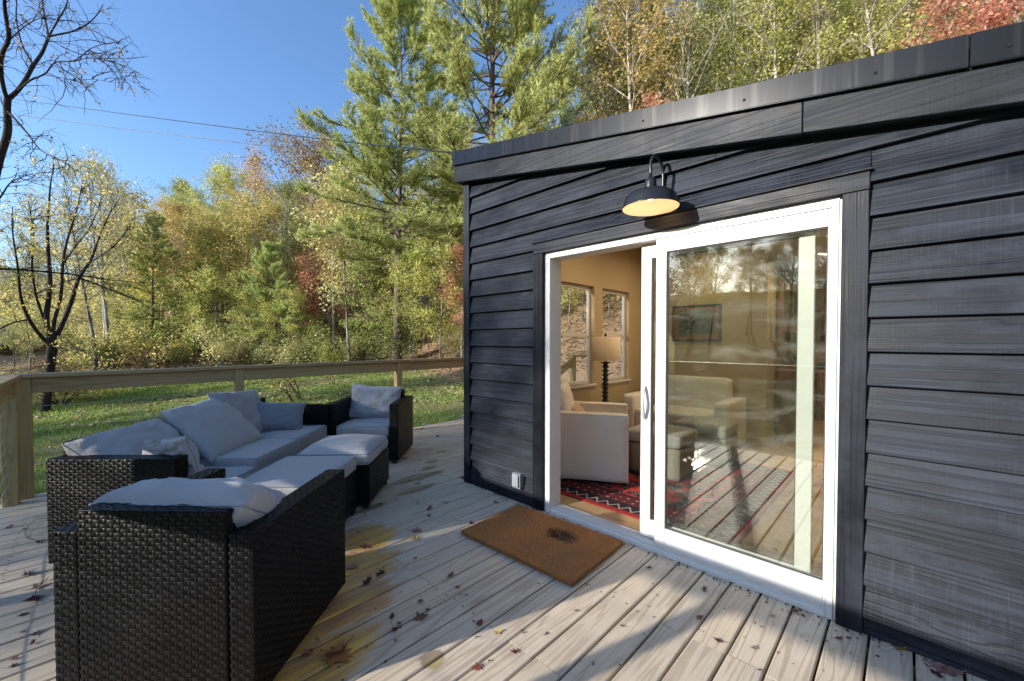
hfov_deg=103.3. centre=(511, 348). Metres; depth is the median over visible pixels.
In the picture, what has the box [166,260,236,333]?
forest tree
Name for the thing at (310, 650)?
fallen leaf
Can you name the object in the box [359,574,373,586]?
fallen leaf
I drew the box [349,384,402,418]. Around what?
back pillow
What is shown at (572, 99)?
forest tree
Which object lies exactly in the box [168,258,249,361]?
forest tree
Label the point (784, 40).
forest tree
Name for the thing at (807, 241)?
door panel
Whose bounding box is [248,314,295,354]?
shrub
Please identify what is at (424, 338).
forest tree
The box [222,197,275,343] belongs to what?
forest tree
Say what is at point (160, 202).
forest tree
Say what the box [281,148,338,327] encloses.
forest tree
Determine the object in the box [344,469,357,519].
wicker ottoman
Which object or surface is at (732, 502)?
rug
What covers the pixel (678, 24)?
forest tree
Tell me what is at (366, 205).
forest tree
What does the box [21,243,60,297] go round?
forest tree
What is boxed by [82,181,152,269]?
forest tree
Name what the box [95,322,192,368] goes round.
shrub
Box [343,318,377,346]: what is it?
shrub
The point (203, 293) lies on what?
conifer tree
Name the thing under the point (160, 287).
conifer tree
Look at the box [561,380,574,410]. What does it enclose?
throw pillow
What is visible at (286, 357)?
shrub
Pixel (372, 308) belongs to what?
forest tree
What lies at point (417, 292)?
forest tree
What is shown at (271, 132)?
power line
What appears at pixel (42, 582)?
fallen leaf
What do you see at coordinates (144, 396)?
grass
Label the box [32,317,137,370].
shrub
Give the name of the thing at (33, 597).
fallen leaf
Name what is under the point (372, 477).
wicker ottoman
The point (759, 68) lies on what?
leaning tree
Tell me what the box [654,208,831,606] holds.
door panel
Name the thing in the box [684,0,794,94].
forest tree
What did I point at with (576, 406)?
throw pillow
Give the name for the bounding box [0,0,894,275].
sky
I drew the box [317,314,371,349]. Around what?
shrub
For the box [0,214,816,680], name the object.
ground
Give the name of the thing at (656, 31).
forest tree
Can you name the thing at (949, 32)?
maple tree
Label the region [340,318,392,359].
shrub
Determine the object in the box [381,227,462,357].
forest tree
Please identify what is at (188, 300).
forest tree
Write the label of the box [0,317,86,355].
shrub
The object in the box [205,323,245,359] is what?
shrub
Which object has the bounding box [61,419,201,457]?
back pillow
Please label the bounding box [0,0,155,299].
locust tree
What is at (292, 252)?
forest tree
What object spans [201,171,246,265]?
conifer tree
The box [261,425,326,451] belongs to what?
seat cushion
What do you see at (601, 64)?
forest tree
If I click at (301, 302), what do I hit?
forest tree
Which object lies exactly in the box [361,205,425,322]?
conifer tree
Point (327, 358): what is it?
shrub
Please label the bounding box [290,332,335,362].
shrub
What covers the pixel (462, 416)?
gravel
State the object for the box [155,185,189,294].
forest tree
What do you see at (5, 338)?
forest tree
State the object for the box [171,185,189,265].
conifer tree
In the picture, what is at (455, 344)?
shrub
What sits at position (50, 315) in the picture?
forest tree
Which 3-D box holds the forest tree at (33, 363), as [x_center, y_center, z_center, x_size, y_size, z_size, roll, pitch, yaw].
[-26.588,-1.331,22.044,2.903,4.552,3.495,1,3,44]
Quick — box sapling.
[259,356,314,401]
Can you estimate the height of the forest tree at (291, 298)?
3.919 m
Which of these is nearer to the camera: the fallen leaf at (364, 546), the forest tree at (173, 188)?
the fallen leaf at (364, 546)
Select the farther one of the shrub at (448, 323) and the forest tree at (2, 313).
the forest tree at (2, 313)
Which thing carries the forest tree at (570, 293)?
on the ground at (456, 406)
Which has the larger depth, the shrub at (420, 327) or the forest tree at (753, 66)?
the shrub at (420, 327)
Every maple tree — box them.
[176,206,256,333]
[284,244,331,333]
[414,197,462,334]
[616,90,684,112]
[626,71,683,108]
[800,0,905,63]
[883,0,1012,51]
[916,0,1023,41]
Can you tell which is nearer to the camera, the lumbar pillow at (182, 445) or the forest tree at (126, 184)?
the lumbar pillow at (182, 445)
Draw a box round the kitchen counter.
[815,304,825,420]
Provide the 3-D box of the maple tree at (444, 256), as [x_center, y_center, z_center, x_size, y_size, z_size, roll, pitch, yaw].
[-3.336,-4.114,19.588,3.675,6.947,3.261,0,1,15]
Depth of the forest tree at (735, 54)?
20.38 m
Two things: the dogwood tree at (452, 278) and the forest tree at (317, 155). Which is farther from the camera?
the forest tree at (317, 155)
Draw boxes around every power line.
[0,97,450,152]
[0,112,361,156]
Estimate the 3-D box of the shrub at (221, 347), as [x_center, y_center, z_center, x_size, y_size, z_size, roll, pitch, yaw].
[-12.503,-0.136,17.900,2.041,2.565,3.351,1,1,24]
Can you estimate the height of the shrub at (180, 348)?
2.041 m
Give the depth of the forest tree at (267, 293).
24.59 m
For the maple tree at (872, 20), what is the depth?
17.86 m
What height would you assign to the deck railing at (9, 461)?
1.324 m
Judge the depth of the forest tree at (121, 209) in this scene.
17.79 m
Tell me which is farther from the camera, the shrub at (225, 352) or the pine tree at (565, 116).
the pine tree at (565, 116)
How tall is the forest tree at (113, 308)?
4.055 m
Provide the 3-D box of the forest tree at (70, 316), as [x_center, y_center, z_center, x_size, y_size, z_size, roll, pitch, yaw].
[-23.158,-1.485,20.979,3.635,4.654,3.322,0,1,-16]
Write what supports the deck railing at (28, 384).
attached to the deck
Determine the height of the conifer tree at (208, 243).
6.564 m
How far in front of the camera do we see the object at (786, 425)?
5.38 m
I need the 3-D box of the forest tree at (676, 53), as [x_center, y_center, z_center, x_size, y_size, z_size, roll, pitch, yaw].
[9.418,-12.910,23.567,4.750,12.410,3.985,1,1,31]
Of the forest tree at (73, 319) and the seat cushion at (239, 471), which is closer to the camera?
the seat cushion at (239, 471)
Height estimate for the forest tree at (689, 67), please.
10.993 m
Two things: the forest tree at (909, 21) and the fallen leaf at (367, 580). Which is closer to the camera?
the fallen leaf at (367, 580)
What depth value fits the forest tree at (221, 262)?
22.60 m
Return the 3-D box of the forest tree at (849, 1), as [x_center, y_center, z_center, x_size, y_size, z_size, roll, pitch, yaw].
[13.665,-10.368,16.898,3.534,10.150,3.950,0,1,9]
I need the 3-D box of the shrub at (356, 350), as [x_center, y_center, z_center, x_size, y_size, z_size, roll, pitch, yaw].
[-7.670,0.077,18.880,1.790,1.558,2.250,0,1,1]
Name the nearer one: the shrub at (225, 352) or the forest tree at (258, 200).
the shrub at (225, 352)
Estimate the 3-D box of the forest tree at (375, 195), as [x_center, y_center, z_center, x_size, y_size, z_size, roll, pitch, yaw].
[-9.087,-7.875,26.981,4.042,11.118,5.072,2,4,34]
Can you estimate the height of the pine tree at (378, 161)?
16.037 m
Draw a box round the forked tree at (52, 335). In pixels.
[0,143,188,412]
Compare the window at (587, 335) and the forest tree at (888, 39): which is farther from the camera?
the forest tree at (888, 39)
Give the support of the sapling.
on the ground at (456, 406)
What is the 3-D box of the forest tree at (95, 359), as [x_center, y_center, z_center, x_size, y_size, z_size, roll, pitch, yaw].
[-18.031,-3.495,16.884,3.203,8.976,2.917,1,1,25]
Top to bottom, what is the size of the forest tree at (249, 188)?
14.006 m
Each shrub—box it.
[0,357,123,408]
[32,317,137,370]
[55,341,90,371]
[72,327,136,369]
[89,334,132,368]
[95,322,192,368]
[96,311,186,344]
[101,312,181,360]
[110,316,179,365]
[121,352,147,364]
[123,313,162,332]
[134,321,207,363]
[135,313,209,354]
[166,340,196,363]
[183,316,259,365]
[190,307,233,348]
[190,337,211,354]
[197,309,243,351]
[203,339,247,362]
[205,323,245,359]
[216,336,246,359]
[227,343,251,363]
[247,325,293,363]
[247,340,271,364]
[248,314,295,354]
[257,334,308,363]
[277,329,332,362]
[280,321,314,343]
[282,318,362,362]
[282,322,336,356]
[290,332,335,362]
[295,323,343,358]
[304,339,354,361]
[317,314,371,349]
[328,336,364,360]
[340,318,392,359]
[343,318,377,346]
[359,321,431,359]
[381,309,432,346]
[411,315,436,336]
[420,312,460,346]
[430,329,463,357]
[434,303,460,330]
[435,313,460,333]
[449,320,463,341]
[450,304,463,330]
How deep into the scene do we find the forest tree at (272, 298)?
23.24 m
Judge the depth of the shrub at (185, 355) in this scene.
17.93 m
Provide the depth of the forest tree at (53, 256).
36.81 m
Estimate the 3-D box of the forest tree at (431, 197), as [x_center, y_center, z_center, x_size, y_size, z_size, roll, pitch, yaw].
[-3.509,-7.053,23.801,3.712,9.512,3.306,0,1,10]
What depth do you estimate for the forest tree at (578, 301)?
15.45 m
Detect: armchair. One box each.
[52,468,345,680]
[328,389,412,463]
[560,401,628,482]
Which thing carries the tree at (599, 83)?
on the ground at (456, 406)
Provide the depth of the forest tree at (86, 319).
24.58 m
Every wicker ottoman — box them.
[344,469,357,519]
[356,447,388,507]
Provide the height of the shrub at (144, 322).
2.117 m
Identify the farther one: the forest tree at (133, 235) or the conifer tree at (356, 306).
the forest tree at (133, 235)
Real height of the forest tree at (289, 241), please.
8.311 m
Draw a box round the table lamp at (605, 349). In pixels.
[590,333,620,401]
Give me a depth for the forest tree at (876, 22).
17.18 m
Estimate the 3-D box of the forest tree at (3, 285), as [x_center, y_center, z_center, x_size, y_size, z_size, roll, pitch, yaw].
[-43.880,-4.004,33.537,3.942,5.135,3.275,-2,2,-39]
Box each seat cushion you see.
[199,438,299,469]
[204,466,257,477]
[243,456,356,495]
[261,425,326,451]
[297,434,387,464]
[336,418,389,435]
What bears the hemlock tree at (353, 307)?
on the ground at (456, 406)
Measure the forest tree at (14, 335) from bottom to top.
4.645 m
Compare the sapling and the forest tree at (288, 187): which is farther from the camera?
the forest tree at (288, 187)
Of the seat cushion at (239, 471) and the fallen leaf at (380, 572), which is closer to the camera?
the fallen leaf at (380, 572)
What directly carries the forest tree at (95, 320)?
on the ground at (456, 406)
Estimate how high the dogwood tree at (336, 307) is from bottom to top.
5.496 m
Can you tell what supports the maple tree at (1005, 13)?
on the ground at (456, 406)
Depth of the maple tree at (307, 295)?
20.80 m
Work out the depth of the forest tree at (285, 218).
39.23 m
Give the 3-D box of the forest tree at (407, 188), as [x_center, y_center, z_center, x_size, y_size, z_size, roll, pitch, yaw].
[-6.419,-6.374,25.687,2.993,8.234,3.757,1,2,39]
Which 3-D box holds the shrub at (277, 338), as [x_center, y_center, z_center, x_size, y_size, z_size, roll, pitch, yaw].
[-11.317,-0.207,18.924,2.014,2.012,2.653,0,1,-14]
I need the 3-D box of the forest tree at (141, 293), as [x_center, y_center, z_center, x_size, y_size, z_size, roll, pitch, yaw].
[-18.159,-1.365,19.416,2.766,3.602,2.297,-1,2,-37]
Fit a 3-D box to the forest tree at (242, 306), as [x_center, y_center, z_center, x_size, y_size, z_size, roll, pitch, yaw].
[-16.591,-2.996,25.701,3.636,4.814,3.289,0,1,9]
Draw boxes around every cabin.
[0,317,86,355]
[452,21,1023,680]
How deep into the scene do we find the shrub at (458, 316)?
19.08 m
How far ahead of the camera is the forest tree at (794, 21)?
20.73 m
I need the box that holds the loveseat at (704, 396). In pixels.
[623,374,746,446]
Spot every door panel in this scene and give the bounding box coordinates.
[640,230,816,573]
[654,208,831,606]
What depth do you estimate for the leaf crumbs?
2.00 m
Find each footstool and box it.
[628,422,697,481]
[673,415,738,467]
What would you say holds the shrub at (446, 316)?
on the ground at (456, 406)
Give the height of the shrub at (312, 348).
2.576 m
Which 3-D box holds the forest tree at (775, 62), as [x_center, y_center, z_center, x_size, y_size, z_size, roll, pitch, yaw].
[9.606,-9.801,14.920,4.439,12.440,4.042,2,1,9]
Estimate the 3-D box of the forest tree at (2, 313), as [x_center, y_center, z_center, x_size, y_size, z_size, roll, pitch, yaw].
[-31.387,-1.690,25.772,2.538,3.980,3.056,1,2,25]
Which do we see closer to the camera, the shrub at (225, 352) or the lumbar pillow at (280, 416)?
the lumbar pillow at (280, 416)
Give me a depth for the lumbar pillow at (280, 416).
4.04 m
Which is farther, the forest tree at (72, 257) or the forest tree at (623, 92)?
the forest tree at (72, 257)
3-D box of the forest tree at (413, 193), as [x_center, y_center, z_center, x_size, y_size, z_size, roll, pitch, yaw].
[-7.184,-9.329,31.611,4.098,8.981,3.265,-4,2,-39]
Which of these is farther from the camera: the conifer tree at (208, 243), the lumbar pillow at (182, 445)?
the conifer tree at (208, 243)
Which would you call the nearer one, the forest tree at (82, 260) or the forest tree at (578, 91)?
the forest tree at (578, 91)
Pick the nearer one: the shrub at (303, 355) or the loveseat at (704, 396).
the loveseat at (704, 396)
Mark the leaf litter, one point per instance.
(193, 360)
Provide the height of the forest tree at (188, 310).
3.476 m
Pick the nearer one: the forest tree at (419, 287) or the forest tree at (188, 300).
the forest tree at (419, 287)
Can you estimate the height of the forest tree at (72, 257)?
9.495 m
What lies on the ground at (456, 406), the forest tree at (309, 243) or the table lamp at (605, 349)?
the forest tree at (309, 243)
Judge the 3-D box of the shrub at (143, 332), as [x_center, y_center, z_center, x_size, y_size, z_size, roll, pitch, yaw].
[-17.086,-0.603,18.971,3.263,2.474,2.477,0,1,14]
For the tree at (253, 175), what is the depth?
31.14 m
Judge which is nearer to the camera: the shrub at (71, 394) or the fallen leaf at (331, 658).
the fallen leaf at (331, 658)
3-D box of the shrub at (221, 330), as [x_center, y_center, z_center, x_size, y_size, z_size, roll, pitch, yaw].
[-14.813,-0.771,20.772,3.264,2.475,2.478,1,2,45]
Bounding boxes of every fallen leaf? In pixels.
[23,587,45,601]
[28,576,50,589]
[300,640,319,653]
[305,638,353,667]
[325,636,353,653]
[345,562,358,568]
[357,543,377,548]
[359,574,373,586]
[375,566,385,576]
[409,611,429,620]
[472,662,485,670]
[921,658,966,676]
[924,663,943,677]
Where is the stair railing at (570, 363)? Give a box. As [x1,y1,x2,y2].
[561,355,585,381]
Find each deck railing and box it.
[0,374,21,513]
[15,354,562,499]
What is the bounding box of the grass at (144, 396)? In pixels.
[0,359,580,492]
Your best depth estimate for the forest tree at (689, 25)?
15.17 m
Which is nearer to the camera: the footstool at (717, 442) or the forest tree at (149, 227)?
the footstool at (717, 442)
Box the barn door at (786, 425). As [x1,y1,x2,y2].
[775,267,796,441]
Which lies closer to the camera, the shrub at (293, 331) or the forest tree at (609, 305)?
the forest tree at (609, 305)
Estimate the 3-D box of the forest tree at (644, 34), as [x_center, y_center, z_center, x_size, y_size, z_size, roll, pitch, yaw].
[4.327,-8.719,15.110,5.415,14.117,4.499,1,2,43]
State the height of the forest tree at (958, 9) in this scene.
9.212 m
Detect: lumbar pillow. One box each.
[142,436,204,475]
[257,401,306,430]
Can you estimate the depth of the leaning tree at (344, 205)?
17.32 m
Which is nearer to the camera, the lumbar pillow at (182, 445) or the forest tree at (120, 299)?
the lumbar pillow at (182, 445)
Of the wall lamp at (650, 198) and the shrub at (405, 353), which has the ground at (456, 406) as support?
the shrub at (405, 353)
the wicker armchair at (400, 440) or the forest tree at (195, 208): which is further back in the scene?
the forest tree at (195, 208)
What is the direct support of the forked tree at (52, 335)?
on the ground at (456, 406)
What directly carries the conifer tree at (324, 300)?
on the ground at (456, 406)
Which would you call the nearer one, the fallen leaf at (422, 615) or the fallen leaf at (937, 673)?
the fallen leaf at (937, 673)
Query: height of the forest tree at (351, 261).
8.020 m
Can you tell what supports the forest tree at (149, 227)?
on the ground at (456, 406)
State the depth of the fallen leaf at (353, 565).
2.43 m
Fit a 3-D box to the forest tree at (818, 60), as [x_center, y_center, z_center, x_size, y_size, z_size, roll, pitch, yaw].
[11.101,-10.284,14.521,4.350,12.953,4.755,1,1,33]
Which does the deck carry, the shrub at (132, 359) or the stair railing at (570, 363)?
the stair railing at (570, 363)
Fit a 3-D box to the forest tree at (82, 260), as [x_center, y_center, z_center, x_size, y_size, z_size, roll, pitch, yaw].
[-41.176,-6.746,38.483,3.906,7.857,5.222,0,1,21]
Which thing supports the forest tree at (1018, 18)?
on the ground at (456, 406)
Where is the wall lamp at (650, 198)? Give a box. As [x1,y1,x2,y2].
[622,154,679,216]
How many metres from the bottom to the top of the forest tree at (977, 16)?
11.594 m
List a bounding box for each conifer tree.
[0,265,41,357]
[97,222,166,325]
[106,211,188,357]
[131,239,192,327]
[159,227,235,354]
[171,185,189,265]
[178,211,231,338]
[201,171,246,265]
[305,239,343,332]
[334,243,366,316]
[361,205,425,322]
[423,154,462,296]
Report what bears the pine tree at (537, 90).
on the ground at (456, 406)
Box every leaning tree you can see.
[285,158,386,360]
[689,0,841,89]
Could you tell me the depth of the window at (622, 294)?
5.93 m
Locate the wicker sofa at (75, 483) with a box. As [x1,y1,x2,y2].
[46,397,330,563]
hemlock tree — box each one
[224,240,321,364]
[329,238,393,356]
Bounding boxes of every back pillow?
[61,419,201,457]
[89,477,285,527]
[158,399,262,462]
[207,389,269,432]
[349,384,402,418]
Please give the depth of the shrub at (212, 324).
21.52 m
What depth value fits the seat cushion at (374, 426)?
4.45 m
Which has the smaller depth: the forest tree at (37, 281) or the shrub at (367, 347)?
the shrub at (367, 347)
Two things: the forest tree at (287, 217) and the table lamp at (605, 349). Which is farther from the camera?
the forest tree at (287, 217)
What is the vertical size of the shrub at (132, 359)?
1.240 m
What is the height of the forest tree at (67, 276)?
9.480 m
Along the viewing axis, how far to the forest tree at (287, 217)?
28.66 m
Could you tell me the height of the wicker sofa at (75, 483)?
0.744 m
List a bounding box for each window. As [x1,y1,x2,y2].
[561,282,596,388]
[601,289,630,384]
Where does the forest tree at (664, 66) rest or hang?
on the ground at (456, 406)
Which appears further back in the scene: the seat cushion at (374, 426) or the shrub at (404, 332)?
the shrub at (404, 332)
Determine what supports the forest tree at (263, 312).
on the ground at (456, 406)
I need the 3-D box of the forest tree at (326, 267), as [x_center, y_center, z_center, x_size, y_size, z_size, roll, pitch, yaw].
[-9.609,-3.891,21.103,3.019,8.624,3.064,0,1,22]
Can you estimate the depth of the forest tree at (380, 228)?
24.88 m
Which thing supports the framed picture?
attached to the cabin at (892, 513)
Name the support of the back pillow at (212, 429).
on the seat cushion at (261, 453)
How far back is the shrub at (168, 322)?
19.60 m
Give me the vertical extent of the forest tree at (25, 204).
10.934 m
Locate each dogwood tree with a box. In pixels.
[288,255,366,337]
[429,237,462,356]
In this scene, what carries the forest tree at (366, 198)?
on the ground at (456, 406)
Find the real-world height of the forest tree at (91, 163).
9.776 m
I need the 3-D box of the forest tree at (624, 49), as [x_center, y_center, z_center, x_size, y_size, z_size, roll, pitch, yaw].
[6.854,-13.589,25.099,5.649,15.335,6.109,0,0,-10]
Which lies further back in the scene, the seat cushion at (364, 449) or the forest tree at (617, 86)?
the forest tree at (617, 86)
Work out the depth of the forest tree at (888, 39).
14.30 m
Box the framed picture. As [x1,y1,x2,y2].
[672,304,721,340]
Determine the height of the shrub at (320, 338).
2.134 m
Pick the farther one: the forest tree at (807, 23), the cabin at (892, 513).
the forest tree at (807, 23)
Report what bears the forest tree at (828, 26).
on the ground at (456, 406)
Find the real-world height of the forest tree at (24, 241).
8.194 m
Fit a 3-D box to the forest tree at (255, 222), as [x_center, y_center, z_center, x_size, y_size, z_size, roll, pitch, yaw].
[-12.215,-3.660,20.176,4.083,8.237,5.385,1,1,33]
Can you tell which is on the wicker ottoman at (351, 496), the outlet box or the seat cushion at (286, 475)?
the seat cushion at (286, 475)
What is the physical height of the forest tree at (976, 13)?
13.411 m
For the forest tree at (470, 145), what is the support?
on the ground at (456, 406)
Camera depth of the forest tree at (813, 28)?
15.01 m
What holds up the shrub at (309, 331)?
on the ground at (456, 406)
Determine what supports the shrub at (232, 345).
on the ground at (456, 406)
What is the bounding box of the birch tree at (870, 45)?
[800,0,940,67]
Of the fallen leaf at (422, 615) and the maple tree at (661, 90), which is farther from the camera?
the maple tree at (661, 90)
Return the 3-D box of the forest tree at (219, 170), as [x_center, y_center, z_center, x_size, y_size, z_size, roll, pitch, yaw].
[-17.401,-5.968,23.730,4.122,11.341,5.174,0,1,16]
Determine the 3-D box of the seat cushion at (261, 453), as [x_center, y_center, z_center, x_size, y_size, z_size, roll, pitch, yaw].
[-2.289,0.905,3.435,0.664,0.166,0.652,0,1,0]
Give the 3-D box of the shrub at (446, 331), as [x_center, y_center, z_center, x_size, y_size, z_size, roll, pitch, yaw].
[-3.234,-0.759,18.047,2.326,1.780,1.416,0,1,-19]
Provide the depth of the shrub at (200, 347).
20.12 m
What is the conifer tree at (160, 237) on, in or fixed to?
on the ground at (456, 406)
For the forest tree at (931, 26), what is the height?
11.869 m
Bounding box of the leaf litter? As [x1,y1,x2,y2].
[0,293,621,493]
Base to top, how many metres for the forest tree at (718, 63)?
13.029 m
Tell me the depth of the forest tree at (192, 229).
19.56 m
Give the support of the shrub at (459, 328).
on the ground at (456, 406)
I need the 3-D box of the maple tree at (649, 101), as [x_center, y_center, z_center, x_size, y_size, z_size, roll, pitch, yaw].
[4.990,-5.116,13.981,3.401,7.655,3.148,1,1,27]
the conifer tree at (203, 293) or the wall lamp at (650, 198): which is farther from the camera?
the conifer tree at (203, 293)
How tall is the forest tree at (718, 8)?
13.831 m
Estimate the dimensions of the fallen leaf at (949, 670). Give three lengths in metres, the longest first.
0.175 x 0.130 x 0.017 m
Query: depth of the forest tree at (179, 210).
21.17 m
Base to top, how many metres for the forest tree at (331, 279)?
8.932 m
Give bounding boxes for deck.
[0,419,986,680]
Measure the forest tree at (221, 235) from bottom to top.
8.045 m
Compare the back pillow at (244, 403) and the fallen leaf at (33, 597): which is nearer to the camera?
the fallen leaf at (33, 597)
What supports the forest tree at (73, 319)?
on the ground at (456, 406)
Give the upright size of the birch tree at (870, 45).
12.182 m
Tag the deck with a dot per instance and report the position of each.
(446, 639)
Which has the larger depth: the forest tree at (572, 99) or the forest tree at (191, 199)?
the forest tree at (191, 199)
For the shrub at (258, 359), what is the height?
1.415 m
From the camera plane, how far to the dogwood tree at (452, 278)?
14.95 m
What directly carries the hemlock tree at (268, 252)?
on the ground at (456, 406)
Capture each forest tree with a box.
[0,181,58,346]
[0,217,64,362]
[0,229,57,341]
[0,275,12,298]
[0,283,56,364]
[0,289,69,370]
[0,294,27,330]
[0,303,57,374]
[2,284,81,347]
[11,281,101,363]
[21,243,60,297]
[22,154,120,370]
[27,234,69,291]
[37,145,153,367]
[40,279,130,339]
[43,237,104,314]
[45,207,91,319]
[47,153,145,368]
[50,283,131,343]
[51,217,93,287]
[51,300,96,348]
[72,304,100,343]
[76,163,152,317]
[79,215,160,307]
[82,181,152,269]
[91,180,238,354]
[93,271,157,319]
[94,280,136,322]
[94,286,164,333]
[98,204,140,309]
[132,197,179,314]
[138,197,199,334]
[144,175,195,250]
[147,192,187,253]
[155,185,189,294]
[166,185,223,251]
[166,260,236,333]
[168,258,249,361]
[169,153,255,311]
[169,197,203,321]
[169,292,227,358]
[170,285,219,324]
[179,214,247,324]
[180,195,267,332]
[197,185,320,344]
[203,149,281,316]
[219,189,277,343]
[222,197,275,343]
[222,270,272,338]
[224,274,286,343]
[227,289,277,363]
[232,101,352,327]
[232,188,277,317]
[238,264,308,328]
[239,270,303,326]
[247,173,316,354]
[262,280,326,361]
[266,194,304,270]
[268,210,317,335]
[270,271,322,329]
[272,194,308,250]
[272,203,308,326]
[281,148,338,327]
[289,185,364,360]
[289,195,341,328]
[298,201,350,352]
[301,160,352,313]
[323,187,390,334]
[324,168,387,316]
[336,205,394,319]
[351,170,407,299]
[351,256,434,323]
[361,140,412,249]
[361,248,452,358]
[369,195,394,324]
[377,250,435,326]
[381,204,462,344]
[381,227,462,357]
[391,187,415,305]
[403,175,423,233]
[408,149,463,327]
[422,154,459,304]
[465,118,497,147]
[549,28,603,126]
[561,0,654,122]
[561,286,583,320]
[561,286,586,332]
[569,0,645,117]
[569,0,704,122]
[571,19,659,122]
[580,0,675,115]
[597,0,721,107]
[597,55,645,116]
[603,293,609,317]
[626,21,694,102]
[640,0,750,102]
[649,5,706,92]
[650,25,711,95]
[659,5,725,99]
[660,0,801,94]
[660,38,716,94]
[663,0,759,97]
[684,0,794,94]
[714,8,766,82]
[716,0,834,88]
[723,0,804,89]
[723,0,809,87]
[727,0,852,60]
[739,4,812,81]
[743,0,893,78]
[751,0,898,71]
[771,0,862,78]
[772,0,901,77]
[786,0,945,72]
[792,0,890,71]
[800,0,920,56]
[846,0,974,57]
[882,0,995,48]
[888,0,983,44]
[903,0,1023,34]
[951,5,1020,27]
[967,0,1023,29]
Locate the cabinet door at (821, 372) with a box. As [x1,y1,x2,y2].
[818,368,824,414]
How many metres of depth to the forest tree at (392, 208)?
28.20 m
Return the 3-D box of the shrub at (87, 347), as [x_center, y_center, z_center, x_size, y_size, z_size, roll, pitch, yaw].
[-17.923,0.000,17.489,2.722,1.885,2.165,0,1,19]
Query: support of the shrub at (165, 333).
on the ground at (456, 406)
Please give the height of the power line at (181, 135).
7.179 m
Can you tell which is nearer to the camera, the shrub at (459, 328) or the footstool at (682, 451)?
the footstool at (682, 451)
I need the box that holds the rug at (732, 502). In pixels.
[560,461,793,544]
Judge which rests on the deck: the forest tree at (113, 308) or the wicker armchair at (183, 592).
the wicker armchair at (183, 592)
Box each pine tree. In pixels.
[291,0,477,359]
[374,0,613,254]
[527,47,596,131]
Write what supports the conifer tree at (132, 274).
on the ground at (456, 406)
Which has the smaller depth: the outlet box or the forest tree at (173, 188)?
the outlet box
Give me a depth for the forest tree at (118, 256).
22.61 m
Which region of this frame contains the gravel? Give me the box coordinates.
[423,415,463,425]
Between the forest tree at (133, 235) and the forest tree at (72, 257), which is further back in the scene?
the forest tree at (72, 257)
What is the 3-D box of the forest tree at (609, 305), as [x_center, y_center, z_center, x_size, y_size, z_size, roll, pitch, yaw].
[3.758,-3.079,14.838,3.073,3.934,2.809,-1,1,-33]
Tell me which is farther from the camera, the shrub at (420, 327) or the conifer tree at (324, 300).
the conifer tree at (324, 300)
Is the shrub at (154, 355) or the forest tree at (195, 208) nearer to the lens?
the shrub at (154, 355)
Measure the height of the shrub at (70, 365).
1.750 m
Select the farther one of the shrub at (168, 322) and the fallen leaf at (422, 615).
the shrub at (168, 322)
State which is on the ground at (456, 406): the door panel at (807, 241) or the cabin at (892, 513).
the cabin at (892, 513)
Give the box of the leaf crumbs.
[315,483,981,678]
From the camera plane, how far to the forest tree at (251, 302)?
21.40 m
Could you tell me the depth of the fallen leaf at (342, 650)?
1.77 m
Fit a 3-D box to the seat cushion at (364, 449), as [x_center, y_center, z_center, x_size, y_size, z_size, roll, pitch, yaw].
[-1.457,0.858,3.548,0.607,0.174,0.631,0,1,-3]
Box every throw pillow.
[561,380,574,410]
[571,402,584,410]
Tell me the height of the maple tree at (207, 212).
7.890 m
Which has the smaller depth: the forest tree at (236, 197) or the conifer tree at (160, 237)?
the conifer tree at (160, 237)
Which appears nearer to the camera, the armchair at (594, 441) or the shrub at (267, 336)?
the armchair at (594, 441)
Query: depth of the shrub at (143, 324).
19.27 m
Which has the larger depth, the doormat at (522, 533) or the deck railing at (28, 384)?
the deck railing at (28, 384)
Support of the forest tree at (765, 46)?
on the ground at (456, 406)
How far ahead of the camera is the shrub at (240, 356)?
18.24 m
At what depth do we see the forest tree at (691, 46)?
20.48 m
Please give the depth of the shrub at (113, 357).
17.29 m
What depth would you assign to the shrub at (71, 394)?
12.21 m
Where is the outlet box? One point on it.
(518, 480)
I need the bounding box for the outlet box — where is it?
[512,472,524,488]
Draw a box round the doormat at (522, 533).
[460,504,623,586]
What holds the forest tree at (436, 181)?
on the ground at (456, 406)
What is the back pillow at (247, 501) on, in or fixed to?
on the wicker armchair at (183, 592)
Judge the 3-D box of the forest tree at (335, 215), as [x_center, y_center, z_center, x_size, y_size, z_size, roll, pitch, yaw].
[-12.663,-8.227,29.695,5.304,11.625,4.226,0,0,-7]
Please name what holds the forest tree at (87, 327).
on the ground at (456, 406)
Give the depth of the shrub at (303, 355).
18.63 m

